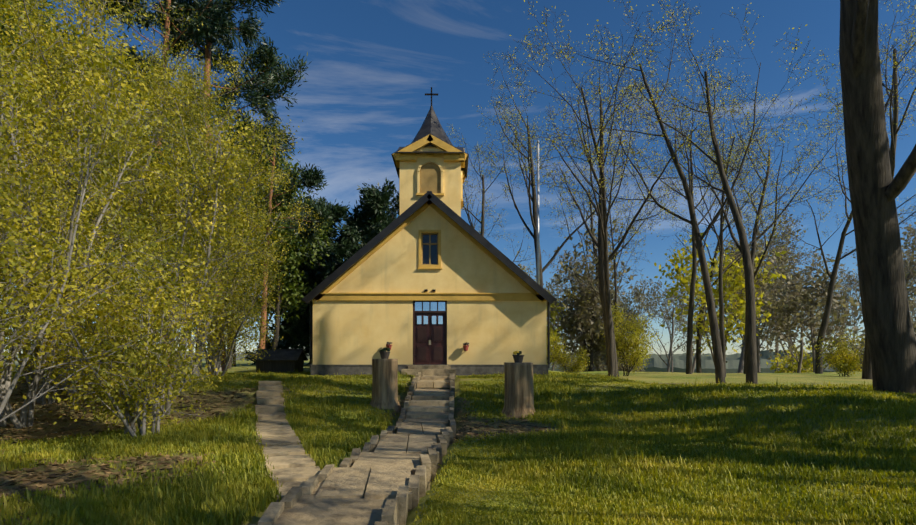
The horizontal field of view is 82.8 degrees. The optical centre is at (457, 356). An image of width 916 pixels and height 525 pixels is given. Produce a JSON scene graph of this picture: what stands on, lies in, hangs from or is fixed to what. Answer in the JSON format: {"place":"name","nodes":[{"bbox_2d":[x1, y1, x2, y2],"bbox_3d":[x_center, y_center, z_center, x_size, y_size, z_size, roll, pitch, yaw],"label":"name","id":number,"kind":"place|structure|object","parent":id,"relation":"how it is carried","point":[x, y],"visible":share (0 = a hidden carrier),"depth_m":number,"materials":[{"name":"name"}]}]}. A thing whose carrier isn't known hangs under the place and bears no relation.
{"place":"outdoors","nodes":[
{"label":"outdoors","id":0,"kind":"place"},
{"bbox_2d":[10,235,46,368],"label":"tree","id":1,"kind":"object","parent":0,"point":[26,343],"depth_m":31.48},
{"bbox_2d":[0,359,915,524],"bbox_3d":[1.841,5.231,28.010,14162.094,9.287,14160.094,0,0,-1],"label":"ground","id":2,"kind":"structure","parent":0,"point":[675,378],"depth_m":11.17,"materials":[{"name":"green plant"}]},
{"bbox_2d":[0,0,82,182],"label":"tree leaves","id":3,"kind":"object","parent":2,"relation":"on","point":[10,3],"depth_m":19.03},
{"bbox_2d":[0,33,92,240],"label":"tree leaves","id":4,"kind":"object","parent":2,"relation":"on","point":[39,91],"depth_m":17.21,"materials":[{"name":"green plant"}]},
{"bbox_2d":[0,0,105,303],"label":"tree leaves","id":5,"kind":"object","parent":2,"relation":"on","point":[3,29],"depth_m":17.96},
{"bbox_2d":[1,0,120,367],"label":"tree leaves","id":6,"kind":"object","parent":2,"relation":"on","point":[54,12],"depth_m":25.29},
{"bbox_2d":[0,167,164,404],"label":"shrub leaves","id":7,"kind":"object","parent":2,"relation":"on","point":[50,222],"depth_m":11.50,"materials":[{"name":"green plant"}]},
{"bbox_2d":[0,0,194,393],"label":"tree leaves","id":8,"kind":"object","parent":2,"relation":"on","point":[30,46],"depth_m":12.90,"materials":[{"name":"green plant"}]},
{"bbox_2d":[17,17,199,337],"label":"tree leaves","id":9,"kind":"object","parent":2,"relation":"on","point":[127,138],"depth_m":24.17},
{"bbox_2d":[0,29,219,424],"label":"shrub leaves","id":10,"kind":"object","parent":2,"relation":"on","point":[11,246],"depth_m":7.40,"materials":[{"name":"green plant"}]},
{"bbox_2d":[7,234,228,437],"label":"shrub leaves","id":11,"kind":"object","parent":2,"relation":"on","point":[129,323],"depth_m":8.78,"materials":[{"name":"green plant"}]},
{"bbox_2d":[4,27,240,374],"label":"tree leaves","id":12,"kind":"object","parent":2,"relation":"on","point":[181,47],"depth_m":20.47,"materials":[{"name":"green plant"}]},
{"bbox_2d":[0,10,245,428],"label":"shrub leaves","id":13,"kind":"object","parent":2,"relation":"on","point":[89,42],"depth_m":9.49,"materials":[{"name":"green plant"}]},
{"bbox_2d":[0,0,267,377],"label":"tree leaves","id":14,"kind":"object","parent":2,"relation":"on","point":[108,42],"depth_m":15.34,"materials":[{"name":"green plant"}]},
{"bbox_2d":[6,96,272,414],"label":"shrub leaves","id":15,"kind":"object","parent":2,"relation":"on","point":[225,217],"depth_m":11.10,"materials":[{"name":"green plant"}]},
{"bbox_2d":[68,0,247,365],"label":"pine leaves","id":16,"kind":"object","parent":2,"relation":"on","point":[209,28],"depth_m":26.90,"materials":[{"name":"green plant"}]},
{"bbox_2d":[125,112,217,343],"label":"tree leaves","id":17,"kind":"object","parent":2,"relation":"on","point":[164,158],"depth_m":35.50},
{"bbox_2d":[80,136,269,385],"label":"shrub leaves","id":18,"kind":"object","parent":2,"relation":"on","point":[175,227],"depth_m":14.91,"materials":[{"name":"green plant"}]},
{"bbox_2d":[94,53,303,376],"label":"tree leaves","id":19,"kind":"object","parent":2,"relation":"on","point":[199,148],"depth_m":15.65,"materials":[{"name":"green plant"}]},
{"bbox_2d":[131,86,277,371],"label":"tree leaves","id":20,"kind":"object","parent":2,"relation":"on","point":[252,193],"depth_m":19.61,"materials":[{"name":"green plant"}]},
{"bbox_2d":[147,257,287,375],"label":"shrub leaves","id":21,"kind":"object","parent":2,"relation":"on","point":[231,337],"depth_m":18.36,"materials":[{"name":"green plant"}]},
{"bbox_2d":[108,28,327,370],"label":"tree leaves","id":22,"kind":"object","parent":2,"relation":"on","point":[269,216],"depth_m":23.11,"materials":[{"name":"green plant"}]},
{"bbox_2d":[128,0,311,370],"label":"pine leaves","id":23,"kind":"object","parent":2,"relation":"on","point":[272,71],"depth_m":28.90,"materials":[{"name":"green plant"}]},
{"bbox_2d":[226,281,273,366],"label":"tree leaves","id":24,"kind":"object","parent":2,"relation":"on","point":[260,305],"depth_m":39.44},
{"bbox_2d":[192,110,308,368],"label":"tree leaves","id":25,"kind":"object","parent":2,"relation":"on","point":[286,235],"depth_m":31.69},
{"bbox_2d":[0,393,530,524],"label":"fallen twigs","id":26,"kind":"object","parent":2,"relation":"on","point":[175,467],"visible":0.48,"depth_m":9.70,"materials":[{"name":"brown wood"}]},
{"bbox_2d":[217,116,333,348],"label":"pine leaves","id":27,"kind":"object","parent":2,"relation":"on","point":[314,179],"depth_m":29.94,"materials":[{"name":"green plant"}]},
{"bbox_2d":[251,349,307,372],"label":"wood shed","id":28,"kind":"structure","parent":2,"relation":"on","point":[282,360],"depth_m":21.33,"materials":[{"name":"black wood"}]},
{"bbox_2d":[235,140,335,348],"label":"tree leaves","id":29,"kind":"object","parent":2,"relation":"on","point":[288,287],"depth_m":36.84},
{"bbox_2d":[243,195,335,364],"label":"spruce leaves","id":30,"kind":"object","parent":2,"relation":"on","point":[281,345],"depth_m":44.59,"materials":[{"name":"green plant"}]},
{"bbox_2d":[255,381,323,501],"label":"path","id":31,"kind":"structure","parent":2,"relation":"on","point":[293,463],"depth_m":8.62,"materials":[{"name":"grey stone"}]},
{"bbox_2d":[268,196,354,364],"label":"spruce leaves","id":32,"kind":"object","parent":2,"relation":"on","point":[293,328],"depth_m":39.96,"materials":[{"name":"green plant"}]},
{"bbox_2d":[329,218,365,265],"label":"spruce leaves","id":33,"kind":"object","parent":2,"relation":"on","point":[350,237],"depth_m":43.10,"materials":[{"name":"green plant"}]},
{"bbox_2d":[248,372,455,524],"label":"step kerbs","id":34,"kind":"structure","parent":2,"relation":"on","point":[396,510],"depth_m":6.31,"materials":[{"name":"stone"}]},
{"bbox_2d":[274,375,449,524],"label":"steps","id":35,"kind":"structure","parent":2,"relation":"on","point":[363,488],"depth_m":6.41,"materials":[{"name":"stone"}]},
{"bbox_2d":[345,178,399,243],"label":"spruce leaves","id":36,"kind":"object","parent":2,"relation":"on","point":[376,203],"depth_m":37.01,"materials":[{"name":"green plant"}]},
{"bbox_2d":[370,359,400,410],"bbox_3d":[-1.849,0.710,13.118,0.875,1.310,0.864,0,0,-1],"label":"stump","id":37,"kind":"object","parent":2,"relation":"on","point":[384,383],"visible":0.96,"depth_m":12.85,"materials":[{"name":"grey wood"}]},
{"bbox_2d":[379,348,390,358],"bbox_3d":[-1.849,-0.085,13.125,0.290,0.281,0.290,0,0,-1],"label":"flower pot","id":38,"kind":"object","parent":37,"relation":"on","point":[384,353],"visible":1,"depth_m":13.05,"materials":[{"name":"grey ceramic"}]},
{"bbox_2d":[302,108,554,375],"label":"church","id":39,"kind":"structure","parent":2,"relation":"on","point":[364,297],"depth_m":19.98,"materials":[{"name":"yellow paint"}]},
{"bbox_2d":[386,342,391,349],"bbox_3d":[-2.632,-0.398,19.810,0.244,0.330,0.244,0,0,44],"label":"wall lamp","id":40,"kind":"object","parent":39,"relation":"attached to","point":[388,345],"depth_m":19.75,"materials":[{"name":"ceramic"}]},
{"bbox_2d":[417,230,441,268],"bbox_3d":[-1.084,-4.118,20.012,0.940,1.510,0.220,0,0,-1],"label":"gable window","id":41,"kind":"structure","parent":39,"relation":"attached to","point":[429,249],"depth_m":20.05,"materials":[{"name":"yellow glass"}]},
{"bbox_2d":[302,299,556,367],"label":"gutters and downpipes","id":42,"kind":"object","parent":39,"relation":"attached to","point":[548,331],"visible":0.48,"depth_m":20.10,"materials":[{"name":"metal"}]},
{"bbox_2d":[413,301,446,364],"bbox_3d":[-1.085,-0.933,20.102,1.320,2.520,0.160,0,0,-1],"label":"church door","id":43,"kind":"structure","parent":39,"relation":"attached to","point":[429,332],"depth_m":20.06,"materials":[{"name":"brown wood"}]},
{"bbox_2d":[425,87,437,107],"bbox_3d":[-1.098,-10.723,21.532,0.560,0.900,0.140,0,0,-1],"label":"cross","id":44,"kind":"object","parent":39,"relation":"on","point":[431,94],"visible":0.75,"depth_m":21.51,"materials":[{"name":"metal"}]},
{"bbox_2d":[463,342,468,350],"bbox_3d":[0.298,-0.370,19.837,0.244,0.334,0.244,0,0,44],"label":"wall lamp","id":45,"kind":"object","parent":39,"relation":"attached to","point":[465,346],"depth_m":19.77,"materials":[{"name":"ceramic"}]},
{"bbox_2d":[401,365,455,376],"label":"doorstep","id":46,"kind":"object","parent":2,"relation":"on","point":[436,370],"depth_m":19.04,"materials":[{"name":"concrete"}]},
{"bbox_2d":[4,350,860,372],"bbox_3d":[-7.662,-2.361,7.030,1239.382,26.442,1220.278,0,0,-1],"label":"forest belt","id":47,"kind":"object","parent":2,"relation":"on","point":[657,364],"visible":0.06,"depth_m":234.70,"materials":[{"name":"green plant"}]},
{"bbox_2d":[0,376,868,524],"bbox_3d":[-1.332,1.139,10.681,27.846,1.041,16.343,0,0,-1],"label":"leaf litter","id":48,"kind":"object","parent":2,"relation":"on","point":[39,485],"visible":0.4,"depth_m":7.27,"materials":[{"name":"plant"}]},
{"bbox_2d":[0,369,915,524],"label":"grass","id":49,"kind":"structure","parent":2,"relation":"on","point":[232,495],"depth_m":7.28,"materials":[{"name":"green plant"}]},
{"bbox_2d":[446,123,541,279],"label":"tree","id":50,"kind":"object","parent":2,"relation":"on","point":[483,191],"depth_m":38.34,"materials":[{"name":"plant"}]},
{"bbox_2d":[502,362,535,417],"bbox_3d":[1.440,0.818,12.355,0.958,1.350,0.940,0,0,-1],"label":"stump","id":51,"kind":"object","parent":2,"relation":"on","point":[519,397],"visible":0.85,"depth_m":12.05,"materials":[{"name":"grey wood"}]},
{"bbox_2d":[512,351,523,362],"bbox_3d":[1.438,0.003,12.352,0.290,0.278,0.297,0,0,-1],"label":"potted plant","id":52,"kind":"object","parent":51,"relation":"on","point":[518,357],"visible":1,"depth_m":12.27,"materials":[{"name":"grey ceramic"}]},
{"bbox_2d":[537,142,539,284],"bbox_3d":[4.481,-5.572,29.035,0.320,13.001,0.320,0,0,-1],"label":"flagpole","id":53,"kind":"object","parent":2,"relation":"on","point":[538,252],"visible":0.56,"depth_m":28.97,"materials":[{"name":"metal"}]},
{"bbox_2d":[518,264,561,333],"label":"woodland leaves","id":54,"kind":"object","parent":2,"relation":"on","point":[520,266],"depth_m":94.26,"materials":[{"name":"green plant"}]},
{"bbox_2d":[549,292,566,361],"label":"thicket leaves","id":55,"kind":"object","parent":2,"relation":"on","point":[555,313],"depth_m":38.71,"materials":[{"name":"green plant"}]},
{"bbox_2d":[550,330,569,367],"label":"bush leaves","id":56,"kind":"object","parent":2,"relation":"on","point":[552,344],"depth_m":35.34,"materials":[{"name":"green plant"}]},
{"bbox_2d":[546,274,575,370],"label":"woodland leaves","id":57,"kind":"object","parent":2,"relation":"on","point":[555,281],"depth_m":128.81,"materials":[{"name":"green plant"}]},
{"bbox_2d":[476,50,662,286],"bbox_3d":[6.491,-9.399,32.818,11.268,20.890,9.732,0,0,-1],"label":"tree","id":58,"kind":"object","parent":2,"relation":"on","point":[532,198],"depth_m":32.92,"materials":[{"name":"plant"}]},
{"bbox_2d":[550,345,589,372],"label":"bush leaves","id":59,"kind":"object","parent":2,"relation":"on","point":[570,363],"depth_m":35.09,"materials":[{"name":"green plant"}]},
{"bbox_2d":[545,259,614,371],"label":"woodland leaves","id":60,"kind":"object","parent":2,"relation":"on","point":[578,286],"depth_m":129.39,"materials":[{"name":"green plant"}]},
{"bbox_2d":[542,250,634,371],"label":"tree","id":61,"kind":"object","parent":2,"relation":"on","point":[570,285],"depth_m":60.27,"materials":[{"name":"green plant"}]},
{"bbox_2d":[506,0,675,375],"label":"tree","id":62,"kind":"object","parent":2,"relation":"on","point":[610,339],"depth_m":21.24,"materials":[{"name":"plant"}]},
{"bbox_2d":[550,276,634,371],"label":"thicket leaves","id":63,"kind":"object","parent":2,"relation":"on","point":[585,309],"depth_m":39.46,"materials":[{"name":"green plant"}]},
{"bbox_2d":[543,218,641,363],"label":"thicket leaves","id":64,"kind":"object","parent":2,"relation":"on","point":[591,269],"depth_m":38.66,"materials":[{"name":"green plant"}]},
{"bbox_2d":[552,157,675,360],"bbox_3d":[9.349,-5.719,32.408,6.874,14.100,7.200,0,0,-1],"label":"tree","id":65,"kind":"object","parent":2,"relation":"on","point":[615,278],"depth_m":32.47,"materials":[{"name":"plant"}]},
{"bbox_2d":[542,130,686,371],"bbox_3d":[11.228,-7.399,39.671,9.258,19.114,8.919,0,0,-1],"label":"tree","id":66,"kind":"object","parent":2,"relation":"on","point":[591,362],"depth_m":39.86,"materials":[{"name":"plant"}]},
{"bbox_2d":[594,346,646,371],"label":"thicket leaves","id":67,"kind":"object","parent":2,"relation":"on","point":[601,365],"depth_m":51.50,"materials":[{"name":"green plant"}]},
{"bbox_2d":[598,301,662,375],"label":"bush leaves","id":68,"kind":"object","parent":2,"relation":"on","point":[635,356],"depth_m":28.96,"materials":[{"name":"green plant"}]},
{"bbox_2d":[600,277,660,370],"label":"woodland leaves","id":69,"kind":"object","parent":2,"relation":"on","point":[638,292],"depth_m":133.41,"materials":[{"name":"green plant"}]},
{"bbox_2d":[511,30,751,376],"bbox_3d":[7.671,-7.825,27.090,6.416,18.330,13.994,0,0,-29],"label":"tree","id":70,"kind":"object","parent":2,"relation":"on","point":[599,245],"depth_m":27.52,"materials":[{"name":"plant"}]},
{"bbox_2d":[642,277,694,371],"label":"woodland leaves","id":71,"kind":"object","parent":2,"relation":"on","point":[666,303],"depth_m":152.96,"materials":[{"name":"green plant"}]},
{"bbox_2d":[637,287,706,371],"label":"tree","id":72,"kind":"object","parent":2,"relation":"on","point":[669,356],"depth_m":89.12,"materials":[{"name":"plant"}]},
{"bbox_2d":[542,0,822,383],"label":"tree","id":73,"kind":"object","parent":2,"relation":"on","point":[717,348],"depth_m":23.00,"materials":[{"name":"plant"}]},
{"bbox_2d":[612,1,771,383],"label":"tree","id":74,"kind":"object","parent":2,"relation":"on","point":[750,338],"depth_m":22.14,"materials":[{"name":"plant"}]},
{"bbox_2d":[615,72,773,373],"bbox_3d":[14.341,-8.034,31.374,10.066,18.656,8.335,0,0,-1],"label":"tree","id":75,"kind":"object","parent":2,"relation":"on","point":[695,263],"depth_m":31.55,"materials":[{"name":"plant"}]},
{"bbox_2d":[670,285,725,372],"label":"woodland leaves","id":76,"kind":"object","parent":2,"relation":"on","point":[683,304],"depth_m":127.60,"materials":[{"name":"green plant"}]},
{"bbox_2d":[658,138,780,372],"bbox_3d":[18.974,-7.130,36.943,9.219,17.499,7.688,0,0,-1],"label":"tree","id":77,"kind":"object","parent":2,"relation":"on","point":[698,359],"depth_m":38.02,"materials":[{"name":"green plant"}]},
{"bbox_2d":[654,232,791,365],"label":"tree","id":78,"kind":"object","parent":2,"relation":"on","point":[738,287],"depth_m":36.78,"materials":[{"name":"green plant"}]},
{"bbox_2d":[633,95,813,376],"bbox_3d":[13.119,-6.238,25.818,9.376,14.959,8.428,0,0,-1],"label":"tree","id":79,"kind":"object","parent":2,"relation":"on","point":[721,314],"depth_m":25.94,"materials":[{"name":"plant"}]},
{"bbox_2d":[706,230,800,372],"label":"tree","id":80,"kind":"object","parent":2,"relation":"on","point":[771,322],"depth_m":39.29,"materials":[{"name":"green plant"}]},
{"bbox_2d":[694,201,815,372],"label":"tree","id":81,"kind":"object","parent":2,"relation":"on","point":[741,366],"depth_m":56.23,"materials":[{"name":"green plant"}]},
{"bbox_2d":[712,233,798,354],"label":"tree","id":82,"kind":"object","parent":2,"relation":"on","point":[731,242],"depth_m":90.92,"materials":[{"name":"green plant"}]},
{"bbox_2d":[709,214,807,327],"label":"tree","id":83,"kind":"object","parent":2,"relation":"on","point":[785,254],"depth_m":92.67,"materials":[{"name":"green plant"}]},
{"bbox_2d":[728,241,813,370],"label":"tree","id":84,"kind":"object","parent":2,"relation":"on","point":[787,268],"depth_m":111.52,"materials":[{"name":"green plant"}]},
{"bbox_2d":[705,73,846,373],"bbox_3d":[18.280,-7.885,30.217,6.962,18.250,10.799,0,0,-1],"label":"tree","id":85,"kind":"object","parent":2,"relation":"on","point":[753,243],"depth_m":30.29,"materials":[{"name":"plant"}]},
{"bbox_2d":[744,248,835,372],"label":"tree","id":86,"kind":"object","parent":2,"relation":"on","point":[797,275],"depth_m":41.96,"materials":[{"name":"green plant"}]},
{"bbox_2d":[766,340,824,372],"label":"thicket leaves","id":87,"kind":"object","parent":2,"relation":"on","point":[795,365],"depth_m":48.41,"materials":[{"name":"green plant"}]},
{"bbox_2d":[679,0,915,394],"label":"tree","id":88,"kind":"object","parent":2,"relation":"on","point":[875,190],"depth_m":10.62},
{"bbox_2d":[739,228,855,370],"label":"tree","id":89,"kind":"object","parent":2,"relation":"on","point":[809,254],"depth_m":57.81,"materials":[{"name":"green plant"}]},
{"bbox_2d":[764,264,864,371],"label":"tree","id":90,"kind":"object","parent":2,"relation":"on","point":[808,291],"depth_m":37.20,"materials":[{"name":"green plant"}]},
{"bbox_2d":[776,265,864,370],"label":"tree","id":91,"kind":"object","parent":2,"relation":"on","point":[813,314],"depth_m":73.02,"materials":[{"name":"green plant"}]},
{"bbox_2d":[799,269,862,370],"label":"tree","id":92,"kind":"object","parent":2,"relation":"on","point":[844,307],"depth_m":99.01,"materials":[{"name":"green plant"}]},
{"bbox_2d":[808,329,864,376],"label":"bush leaves","id":93,"kind":"object","parent":2,"relation":"on","point":[847,362],"depth_m":29.09,"materials":[{"name":"green plant"}]},
{"bbox_2d":[816,267,861,371],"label":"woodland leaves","id":94,"kind":"object","parent":2,"relation":"on","point":[850,281],"depth_m":126.93,"materials":[{"name":"green plant"}]},
{"bbox_2d":[772,74,915,373],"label":"tree","id":95,"kind":"object","parent":2,"relation":"on","point":[825,319],"depth_m":33.70,"materials":[{"name":"plant"}]},
{"bbox_2d":[806,0,915,378],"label":"tree","id":96,"kind":"object","parent":2,"relation":"on","point":[867,363],"depth_m":24.15,"materials":[{"name":"plant"}]},
{"bbox_2d":[829,208,915,313],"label":"tree","id":97,"kind":"object","parent":2,"relation":"on","point":[909,275],"depth_m":51.31,"materials":[{"name":"green plant"}]},
{"bbox_2d":[834,248,915,371],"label":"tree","id":98,"kind":"object","parent":2,"relation":"on","point":[911,293],"depth_m":50.84,"materials":[{"name":"green plant"}]},
{"bbox_2d":[838,307,915,371],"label":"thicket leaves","id":99,"kind":"object","parent":2,"relation":"on","point":[863,344],"depth_m":44.08,"materials":[{"name":"green plant"}]},
{"bbox_2d":[852,222,915,315],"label":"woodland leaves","id":100,"kind":"object","parent":2,"relation":"on","point":[912,247],"depth_m":85.37,"materials":[{"name":"green plant"}]},
{"bbox_2d":[858,274,915,323],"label":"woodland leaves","id":101,"kind":"object","parent":2,"relation":"on","point":[861,306],"depth_m":125.78,"materials":[{"name":"green plant"}]},
{"bbox_2d":[912,313,915,335],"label":"thicket leaves","id":102,"kind":"object","parent":2,"relation":"on","point":[914,324],"visible":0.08,"depth_m":40.88,"materials":[{"name":"green plant"}]},
{"bbox_2d":[0,0,915,354],"label":"sky","id":103,"kind":"structure","parent":0,"point":[371,70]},
{"bbox_2d":[612,291,643,335],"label":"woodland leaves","id":104,"kind":"object","parent":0,"point":[629,306],"depth_m":158.15,"materials":[{"name":"green plant"}]},
{"bbox_2d":[804,300,858,351],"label":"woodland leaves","id":105,"kind":"object","parent":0,"point":[820,321],"depth_m":163.08,"materials":[{"name":"green plant"}]},
{"bbox_2d":[859,293,915,320],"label":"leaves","id":106,"kind":"object","parent":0,"point":[910,312],"depth_m":74.09,"materials":[{"name":"green plant"}]}
]}

